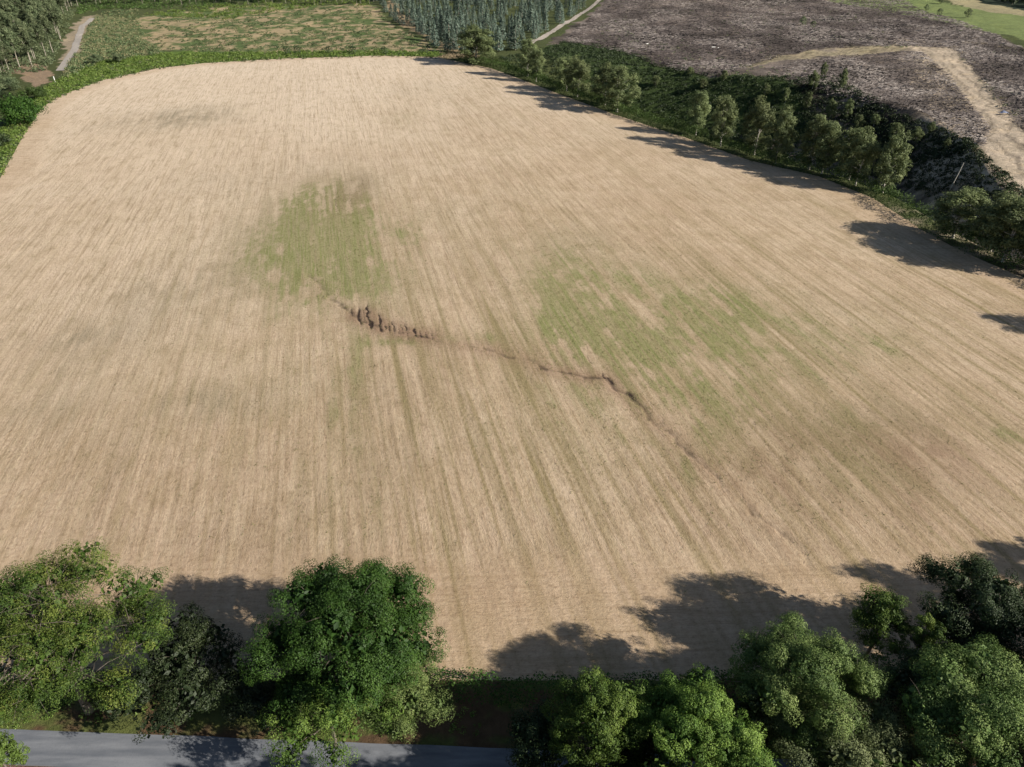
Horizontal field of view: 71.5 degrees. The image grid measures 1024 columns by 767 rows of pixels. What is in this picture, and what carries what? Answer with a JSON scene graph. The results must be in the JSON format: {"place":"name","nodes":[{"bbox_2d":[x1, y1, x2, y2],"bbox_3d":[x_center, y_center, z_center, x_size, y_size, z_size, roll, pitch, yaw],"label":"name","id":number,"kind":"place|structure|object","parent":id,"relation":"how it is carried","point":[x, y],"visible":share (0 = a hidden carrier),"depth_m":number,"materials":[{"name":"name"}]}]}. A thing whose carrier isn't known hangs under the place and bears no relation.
{"place":"outdoors","nodes":[
{"label":"outdoors","id":0,"kind":"place"},
{"bbox_2d":[56,18,93,70],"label":"gravel track","id":1,"kind":"structure","parent":0,"point":[75,43],"depth_m":481.14,"materials":[{"name":"beige gravel"}]},
{"bbox_2d":[0,729,976,766],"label":"road","id":2,"kind":"structure","parent":0,"point":[68,749],"depth_m":71.26,"materials":[{"name":"grey asphalt"}]},
{"bbox_2d":[0,55,1023,679],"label":"field","id":3,"kind":"structure","parent":0,"point":[98,265],"depth_m":132.60,"materials":[{"name":"beige soil"}]},
{"bbox_2d":[0,111,1022,593],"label":"grass tufts","id":4,"kind":"object","parent":3,"relation":"on","point":[558,349],"visible":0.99,"depth_m":140.97,"materials":[{"name":"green plant"}]},
{"bbox_2d":[0,0,1023,766],"bbox_3d":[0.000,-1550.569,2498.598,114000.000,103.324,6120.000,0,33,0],"label":"ground","id":5,"kind":"structure","parent":0,"point":[1002,146],"depth_m":389.75,"materials":[{"name":"green plant"}]},
{"bbox_2d":[0,42,12,69],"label":"eucalyptus tree","id":6,"kind":"object","parent":5,"relation":"on","point":[6,51],"visible":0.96,"depth_m":386.85,"materials":[{"name":"green plant"}]},
{"bbox_2d":[0,0,14,12],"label":"eucalyptus tree","id":7,"kind":"object","parent":5,"relation":"on","point":[3,4],"visible":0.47,"depth_m":539.62,"materials":[{"name":"green plant"}]},
{"bbox_2d":[0,130,15,146],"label":"round bush","id":8,"kind":"object","parent":5,"relation":"on","point":[4,138],"visible":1,"depth_m":257.93,"materials":[{"name":"green plant"}]},
{"bbox_2d":[0,87,16,99],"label":"round bush","id":9,"kind":"object","parent":5,"relation":"on","point":[4,93],"visible":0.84,"depth_m":326.04,"materials":[{"name":"green plant"}]},
{"bbox_2d":[0,27,22,66],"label":"eucalyptus tree","id":10,"kind":"object","parent":5,"relation":"on","point":[7,38],"visible":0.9,"depth_m":393.69,"materials":[{"name":"green plant"}]},
{"bbox_2d":[0,74,22,90],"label":"round bush","id":11,"kind":"object","parent":5,"relation":"on","point":[8,80],"visible":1,"depth_m":348.49,"materials":[{"name":"green plant"}]},
{"bbox_2d":[2,14,20,28],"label":"eucalyptus tree","id":12,"kind":"object","parent":5,"relation":"on","point":[9,20],"visible":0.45,"depth_m":455.44,"materials":[{"name":"green plant"}]},
{"bbox_2d":[0,730,29,766],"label":"elder bush","id":13,"kind":"object","parent":5,"relation":"on","point":[14,756],"visible":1,"depth_m":65.95,"materials":[{"name":"green plant"}]},
{"bbox_2d":[12,23,32,66],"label":"eucalyptus tree","id":14,"kind":"object","parent":5,"relation":"on","point":[18,29],"visible":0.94,"depth_m":400.29,"materials":[{"name":"green plant"}]},
{"bbox_2d":[0,93,50,125],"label":"round bush","id":15,"kind":"object","parent":5,"relation":"on","point":[24,107],"visible":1,"depth_m":284.32,"materials":[{"name":"green plant"}]},
{"bbox_2d":[15,21,38,59],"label":"eucalyptus tree","id":16,"kind":"object","parent":5,"relation":"on","point":[29,29],"visible":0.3,"depth_m":421.15,"materials":[{"name":"green plant"}]},
{"bbox_2d":[14,85,47,99],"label":"round bush","id":17,"kind":"object","parent":5,"relation":"on","point":[38,91],"visible":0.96,"depth_m":329.50,"materials":[{"name":"green plant"}]},
{"bbox_2d":[25,12,37,34],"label":"eucalyptus tree","id":18,"kind":"object","parent":5,"relation":"on","point":[30,18],"visible":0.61,"depth_m":465.85,"materials":[{"name":"green plant"}]},
{"bbox_2d":[24,5,38,18],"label":"eucalyptus tree","id":19,"kind":"object","parent":5,"relation":"on","point":[31,9],"visible":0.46,"depth_m":494.28,"materials":[{"name":"green plant"}]},
{"bbox_2d":[24,0,46,16],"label":"eucalyptus tree","id":20,"kind":"object","parent":5,"relation":"on","point":[30,2],"visible":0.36,"depth_m":503.33,"materials":[{"name":"green plant"}]},
{"bbox_2d":[29,23,49,55],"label":"eucalyptus tree","id":21,"kind":"object","parent":5,"relation":"on","point":[40,36],"visible":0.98,"depth_m":425.81,"materials":[{"name":"green plant"}]},
{"bbox_2d":[34,11,55,51],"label":"eucalyptus tree","id":22,"kind":"object","parent":5,"relation":"on","point":[45,23],"visible":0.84,"depth_m":441.36,"materials":[{"name":"green plant"}]},
{"bbox_2d":[0,0,99,76],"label":"wood undergrowth","id":23,"kind":"object","parent":5,"relation":"on","point":[26,60],"visible":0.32,"depth_m":440.43,"materials":[{"name":"green plant"}]},
{"bbox_2d":[42,4,64,38],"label":"eucalyptus tree","id":24,"kind":"object","parent":5,"relation":"on","point":[55,17],"visible":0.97,"depth_m":500.46,"materials":[{"name":"green plant"}]},
{"bbox_2d":[0,533,177,732],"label":"oak tree","id":25,"kind":"object","parent":5,"relation":"on","point":[66,643],"visible":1,"depth_m":67.21,"materials":[{"name":"green plant"}]},
{"bbox_2d":[88,54,104,62],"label":"round bush","id":26,"kind":"object","parent":5,"relation":"on","point":[94,58],"visible":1,"depth_m":412.12,"materials":[{"name":"green plant"}]},
{"bbox_2d":[59,6,163,77],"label":"scrub","id":27,"kind":"object","parent":5,"relation":"on","point":[80,59],"visible":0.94,"depth_m":481.07,"materials":[{"name":"green plant"}]},
{"bbox_2d":[111,52,125,61],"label":"round bush","id":28,"kind":"object","parent":5,"relation":"on","point":[116,56],"visible":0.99,"depth_m":416.58,"materials":[{"name":"green plant"}]},
{"bbox_2d":[0,663,286,702],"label":"hedge","id":29,"kind":"object","parent":5,"relation":"on","point":[103,669],"visible":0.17,"depth_m":76.42,"materials":[{"name":"green plant"}]},
{"bbox_2d":[80,600,254,744],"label":"evergreen oak","id":30,"kind":"object","parent":5,"relation":"on","point":[174,665],"visible":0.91,"depth_m":70.50,"materials":[{"name":"green plant"}]},
{"bbox_2d":[75,0,262,13],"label":"track scrub","id":31,"kind":"object","parent":5,"relation":"on","point":[132,5],"visible":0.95,"depth_m":697.04,"materials":[{"name":"green plant"}]},
{"bbox_2d":[0,50,435,174],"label":"dry margin","id":32,"kind":"object","parent":5,"relation":"on","point":[16,142],"visible":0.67,"depth_m":404.31,"materials":[{"name":"green plant"}]},
{"bbox_2d":[0,48,439,174],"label":"bracken","id":33,"kind":"object","parent":5,"relation":"on","point":[84,77],"visible":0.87,"depth_m":412.00,"materials":[{"name":"green plant"}]},
{"bbox_2d":[219,662,295,736],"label":"evergreen oak","id":34,"kind":"object","parent":5,"relation":"on","point":[259,699],"visible":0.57,"depth_m":70.38,"materials":[{"name":"green plant"}]},
{"bbox_2d":[144,0,372,19],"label":"tall bracken","id":35,"kind":"object","parent":5,"relation":"on","point":[277,6],"visible":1,"depth_m":678.38,"materials":[{"name":"green plant"}]},
{"bbox_2d":[120,4,430,51],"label":"planted shrubs","id":36,"kind":"object","parent":5,"relation":"on","point":[332,40],"visible":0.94,"depth_m":519.68,"materials":[{"name":"green plant"}]},
{"bbox_2d":[260,654,413,766],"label":"young oak","id":37,"kind":"object","parent":5,"relation":"on","point":[300,741],"visible":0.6,"depth_m":65.91,"materials":[{"name":"green plant"}]},
{"bbox_2d":[234,554,449,720],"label":"oak tree","id":38,"kind":"object","parent":5,"relation":"on","point":[339,607],"visible":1,"depth_m":68.84,"materials":[{"name":"green plant"}]},
{"bbox_2d":[349,635,457,744],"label":"willow tree","id":39,"kind":"object","parent":5,"relation":"on","point":[416,696],"visible":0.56,"depth_m":68.56,"materials":[{"name":"green plant"}]},
{"bbox_2d":[409,3,417,25],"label":"eucalyptus sapling","id":40,"kind":"object","parent":5,"relation":"on","point":[414,13],"visible":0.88,"depth_m":572.74,"materials":[{"name":"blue plant"}]},
{"bbox_2d":[424,18,433,41],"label":"eucalyptus sapling","id":41,"kind":"object","parent":5,"relation":"on","point":[429,31],"visible":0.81,"depth_m":484.84,"materials":[{"name":"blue plant"}]},
{"bbox_2d":[430,23,439,47],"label":"eucalyptus sapling","id":42,"kind":"object","parent":5,"relation":"on","point":[434,37],"visible":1,"depth_m":467.59,"materials":[{"name":"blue plant"}]},
{"bbox_2d":[442,11,451,39],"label":"eucalyptus sapling","id":43,"kind":"object","parent":5,"relation":"on","point":[447,21],"visible":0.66,"depth_m":487.44,"materials":[{"name":"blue plant"}]},
{"bbox_2d":[448,23,458,50],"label":"eucalyptus sapling","id":44,"kind":"object","parent":5,"relation":"on","point":[452,33],"visible":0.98,"depth_m":452.54,"materials":[{"name":"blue plant"}]},
{"bbox_2d":[455,23,498,65],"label":"birch tree","id":45,"kind":"object","parent":5,"relation":"on","point":[480,42],"visible":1,"depth_m":408.43,"materials":[{"name":"green plant"}]},
{"bbox_2d":[482,11,491,35],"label":"eucalyptus sapling","id":46,"kind":"object","parent":5,"relation":"on","point":[486,21],"visible":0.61,"depth_m":495.36,"materials":[{"name":"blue plant"}]},
{"bbox_2d":[493,25,504,51],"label":"eucalyptus sapling","id":47,"kind":"object","parent":5,"relation":"on","point":[498,31],"visible":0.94,"depth_m":450.53,"materials":[{"name":"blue plant"}]},
{"bbox_2d":[497,14,505,39],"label":"eucalyptus sapling","id":48,"kind":"object","parent":5,"relation":"on","point":[503,32],"visible":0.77,"depth_m":480.69,"materials":[{"name":"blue plant"}]},
{"bbox_2d":[2,683,1018,761],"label":"edge grass","id":49,"kind":"structure","parent":5,"relation":"on","point":[98,716],"depth_m":74.64,"materials":[{"name":"green plant"}]},
{"bbox_2d":[509,20,521,49],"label":"eucalyptus sapling","id":50,"kind":"object","parent":5,"relation":"on","point":[515,33],"visible":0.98,"depth_m":453.16,"materials":[{"name":"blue plant"}]},
{"bbox_2d":[518,38,538,76],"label":"birch tree","id":51,"kind":"object","parent":5,"relation":"on","point":[527,47],"visible":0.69,"depth_m":374.23,"materials":[{"name":"green plant"}]},
{"bbox_2d":[524,4,535,32],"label":"eucalyptus sapling","id":52,"kind":"object","parent":5,"relation":"on","point":[531,14],"visible":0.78,"depth_m":523.62,"materials":[{"name":"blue plant"}]},
{"bbox_2d":[526,48,545,78],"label":"birch tree","id":53,"kind":"object","parent":5,"relation":"on","point":[535,59],"visible":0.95,"depth_m":364.51,"materials":[{"name":"green plant"}]},
{"bbox_2d":[505,695,570,766],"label":"evergreen oak","id":54,"kind":"object","parent":5,"relation":"on","point":[534,730],"visible":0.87,"depth_m":66.77,"materials":[{"name":"green plant"}]},
{"bbox_2d":[555,1,564,23],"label":"eucalyptus sapling","id":55,"kind":"object","parent":5,"relation":"on","point":[561,10],"visible":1,"depth_m":573.20,"materials":[{"name":"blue plant"}]},
{"bbox_2d":[551,56,577,90],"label":"birch tree","id":56,"kind":"object","parent":5,"relation":"on","point":[563,61],"visible":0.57,"depth_m":343.78,"materials":[{"name":"green plant"}]},
{"bbox_2d":[563,55,590,94],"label":"birch tree","id":57,"kind":"object","parent":5,"relation":"on","point":[584,71],"visible":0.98,"depth_m":331.68,"materials":[{"name":"green plant"}]},
{"bbox_2d":[539,665,650,766],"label":"ash tree","id":58,"kind":"object","parent":5,"relation":"on","point":[602,725],"visible":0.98,"depth_m":62.60,"materials":[{"name":"green plant"}]},
{"bbox_2d":[589,61,614,105],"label":"birch tree","id":59,"kind":"object","parent":5,"relation":"on","point":[601,75],"visible":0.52,"depth_m":316.92,"materials":[{"name":"green plant"}]},
{"bbox_2d":[601,65,641,111],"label":"birch tree","id":60,"kind":"object","parent":5,"relation":"on","point":[618,76],"visible":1,"depth_m":304.03,"materials":[{"name":"green plant"}]},
{"bbox_2d":[595,714,667,766],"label":"evergreen oak","id":61,"kind":"object","parent":5,"relation":"on","point":[644,756],"visible":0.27,"depth_m":64.92,"materials":[{"name":"green plant"}]},
{"bbox_2d":[498,40,812,157],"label":"valley scrub","id":62,"kind":"object","parent":5,"relation":"on","point":[560,47],"visible":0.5,"depth_m":397.14,"materials":[{"name":"green plant"}]},
{"bbox_2d":[422,650,898,709],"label":"hedge","id":63,"kind":"object","parent":5,"relation":"on","point":[518,696],"visible":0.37,"depth_m":75.67,"materials":[{"name":"green plant"}]},
{"bbox_2d":[687,90,710,130],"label":"birch tree","id":64,"kind":"object","parent":5,"relation":"on","point":[701,100],"visible":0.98,"depth_m":272.25,"materials":[{"name":"green plant"}]},
{"bbox_2d":[622,662,778,766],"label":"ash tree","id":65,"kind":"object","parent":5,"relation":"on","point":[705,730],"visible":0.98,"depth_m":61.08,"materials":[{"name":"green plant"}]},
{"bbox_2d":[576,20,849,85],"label":"ridge scrub","id":66,"kind":"object","parent":5,"relation":"on","point":[744,74],"visible":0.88,"depth_m":410.73,"materials":[{"name":"green plant"}]},
{"bbox_2d":[708,94,738,144],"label":"birch tree","id":67,"kind":"object","parent":5,"relation":"on","point":[722,117],"visible":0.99,"depth_m":258.21,"materials":[{"name":"green plant"}]},
{"bbox_2d":[437,49,1023,273],"bbox_3d":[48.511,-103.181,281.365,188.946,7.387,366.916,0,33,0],"label":"hedge","id":68,"kind":"object","parent":5,"relation":"on","point":[732,145],"visible":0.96,"depth_m":241.04,"materials":[{"name":"green plant"}]},
{"bbox_2d":[739,94,776,154],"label":"birch tree","id":69,"kind":"object","parent":5,"relation":"on","point":[764,114],"visible":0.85,"depth_m":248.56,"materials":[{"name":"green plant"}]},
{"bbox_2d":[729,683,786,762],"bbox_3d":[22.398,32.814,67.570,7.321,12.281,6.373,-17,37,-24],"label":"young oak","id":70,"kind":"object","parent":5,"relation":"on","point":[755,703],"visible":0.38,"depth_m":64.85,"materials":[{"name":"green plant"}]},
{"bbox_2d":[762,104,799,162],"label":"birch tree","id":71,"kind":"object","parent":5,"relation":"on","point":[782,131],"visible":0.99,"depth_m":238.91,"materials":[{"name":"green plant"}]},
{"bbox_2d":[559,0,1023,114],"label":"brushwood","id":72,"kind":"object","parent":5,"relation":"on","point":[702,25],"visible":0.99,"depth_m":496.61,"materials":[{"name":"wood"}]},
{"bbox_2d":[802,92,812,108],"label":"birch tree","id":73,"kind":"object","parent":5,"relation":"on","point":[809,98],"visible":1,"depth_m":347.50,"materials":[{"name":"green plant"}]},
{"bbox_2d":[726,610,895,764],"bbox_3d":[27.367,30.045,68.029,13.849,16.344,13.704,-20,38,-28],"label":"willow tree","id":74,"kind":"object","parent":5,"relation":"on","point":[814,661],"visible":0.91,"depth_m":63.93,"materials":[{"name":"green plant"}]},
{"bbox_2d":[602,0,1023,115],"bbox_3d":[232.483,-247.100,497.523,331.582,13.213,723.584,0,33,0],"label":"hillside scrub","id":75,"kind":"object","parent":5,"relation":"on","point":[838,39],"visible":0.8,"depth_m":486.86,"materials":[{"name":"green plant"}]},
{"bbox_2d":[807,70,819,88],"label":"birch tree","id":76,"kind":"object","parent":5,"relation":"on","point":[815,75],"visible":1,"depth_m":353.33,"materials":[{"name":"green plant"}]},
{"bbox_2d":[798,114,841,169],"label":"birch tree","id":77,"kind":"object","parent":5,"relation":"on","point":[820,120],"visible":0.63,"depth_m":233.35,"materials":[{"name":"green plant"}]},
{"bbox_2d":[813,120,847,173],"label":"birch tree","id":78,"kind":"object","parent":5,"relation":"on","point":[833,132],"visible":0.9,"depth_m":228.55,"materials":[{"name":"green plant"}]},
{"bbox_2d":[824,98,837,117],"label":"birch tree","id":79,"kind":"object","parent":5,"relation":"on","point":[832,108],"visible":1,"depth_m":333.00,"materials":[{"name":"green plant"}]},
{"bbox_2d":[745,666,933,766],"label":"willow tree","id":80,"kind":"object","parent":5,"relation":"on","point":[863,744],"visible":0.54,"depth_m":61.24,"materials":[{"name":"green plant"}]},
{"bbox_2d":[837,68,847,86],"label":"birch tree","id":81,"kind":"object","parent":5,"relation":"on","point":[844,76],"visible":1,"depth_m":349.75,"materials":[{"name":"green plant"}]},
{"bbox_2d":[843,98,854,116],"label":"birch tree","id":82,"kind":"object","parent":5,"relation":"on","point":[849,106],"visible":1,"depth_m":328.63,"materials":[{"name":"green plant"}]},
{"bbox_2d":[833,127,876,179],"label":"birch tree","id":83,"kind":"object","parent":5,"relation":"on","point":[852,133],"visible":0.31,"depth_m":224.52,"materials":[{"name":"green plant"}]},
{"bbox_2d":[854,114,865,128],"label":"birch tree","id":84,"kind":"object","parent":5,"relation":"on","point":[859,118],"visible":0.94,"depth_m":318.49,"materials":[{"name":"green plant"}]},
{"bbox_2d":[840,125,881,185],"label":"birch tree","id":85,"kind":"object","parent":5,"relation":"on","point":[862,153],"visible":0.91,"depth_m":219.35,"materials":[{"name":"green plant"}]},
{"bbox_2d":[766,74,982,176],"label":"brow scrub","id":86,"kind":"object","parent":5,"relation":"on","point":[934,153],"visible":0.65,"depth_m":319.10,"materials":[{"name":"green plant"}]},
{"bbox_2d":[869,113,879,125],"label":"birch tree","id":87,"kind":"object","parent":5,"relation":"on","point":[877,117],"visible":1,"depth_m":315.65,"materials":[{"name":"green plant"}]},
{"bbox_2d":[766,50,991,145],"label":"brushwood pile","id":88,"kind":"object","parent":5,"relation":"on","point":[980,139],"visible":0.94,"depth_m":356.47,"materials":[{"name":"wood"}]},
{"bbox_2d":[847,582,912,663],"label":"young oak","id":89,"kind":"object","parent":5,"relation":"on","point":[884,614],"visible":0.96,"depth_m":72.42,"materials":[{"name":"green plant"}]},
{"bbox_2d":[868,129,913,192],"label":"birch tree","id":90,"kind":"object","parent":5,"relation":"on","point":[901,157],"visible":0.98,"depth_m":212.95,"materials":[{"name":"green plant"}]},
{"bbox_2d":[887,122,904,136],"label":"birch tree","id":91,"kind":"object","parent":5,"relation":"on","point":[896,128],"visible":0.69,"depth_m":298.39,"materials":[{"name":"green plant"}]},
{"bbox_2d":[872,758,920,766],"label":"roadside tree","id":92,"kind":"object","parent":5,"relation":"on","point":[900,764],"visible":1,"depth_m":53.13,"materials":[{"name":"green plant"}]},
{"bbox_2d":[909,126,924,142],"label":"birch tree","id":93,"kind":"object","parent":5,"relation":"on","point":[918,132],"visible":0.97,"depth_m":289.08,"materials":[{"name":"green plant"}]},
{"bbox_2d":[874,647,961,744],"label":"young oak","id":94,"kind":"object","parent":5,"relation":"on","point":[902,676],"visible":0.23,"depth_m":67.61,"materials":[{"name":"green plant"}]},
{"bbox_2d":[894,612,946,699],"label":"young oak","id":95,"kind":"object","parent":5,"relation":"on","point":[921,637],"visible":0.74,"depth_m":70.08,"materials":[{"name":"green plant"}]},
{"bbox_2d":[839,104,1023,208],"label":"slope scrub","id":96,"kind":"object","parent":5,"relation":"on","point":[998,173],"visible":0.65,"depth_m":252.46,"materials":[{"name":"green plant"}]},
{"bbox_2d":[894,632,1023,766],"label":"willow tree","id":97,"kind":"object","parent":5,"relation":"on","point":[985,725],"visible":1,"depth_m":61.17,"materials":[{"name":"green leaf"},{"name":"bark"}]},
{"bbox_2d":[928,185,999,240],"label":"birch tree","id":98,"kind":"object","parent":5,"relation":"on","point":[966,195],"visible":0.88,"depth_m":182.61,"materials":[{"name":"green plant"}]},
{"bbox_2d":[907,550,1023,671],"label":"oak tree","id":99,"kind":"object","parent":5,"relation":"on","point":[1000,607],"visible":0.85,"depth_m":71.09,"materials":[{"name":"green plant"}]},
{"bbox_2d":[914,602,1023,699],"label":"oak tree","id":100,"kind":"object","parent":5,"relation":"on","point":[955,639],"visible":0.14,"depth_m":70.41,"materials":[{"name":"green plant"}]},
{"bbox_2d":[958,49,1023,131],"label":"ridge brushwood","id":101,"kind":"object","parent":5,"relation":"on","point":[1010,108],"visible":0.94,"depth_m":347.01,"materials":[{"name":"wood"}]},
{"bbox_2d":[971,189,1022,251],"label":"birch tree","id":102,"kind":"object","parent":5,"relation":"on","point":[1002,195],"visible":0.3,"depth_m":175.03,"materials":[{"name":"green plant"}]},
{"bbox_2d":[976,194,1023,262],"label":"birch tree","id":103,"kind":"object","parent":5,"relation":"on","point":[1017,216],"visible":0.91,"depth_m":170.22,"materials":[{"name":"green plant"}]},
{"bbox_2d":[533,0,600,42],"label":"dirt track","id":104,"kind":"structure","parent":0,"point":[547,34],"depth_m":580.27,"materials":[{"name":"beige soil"}]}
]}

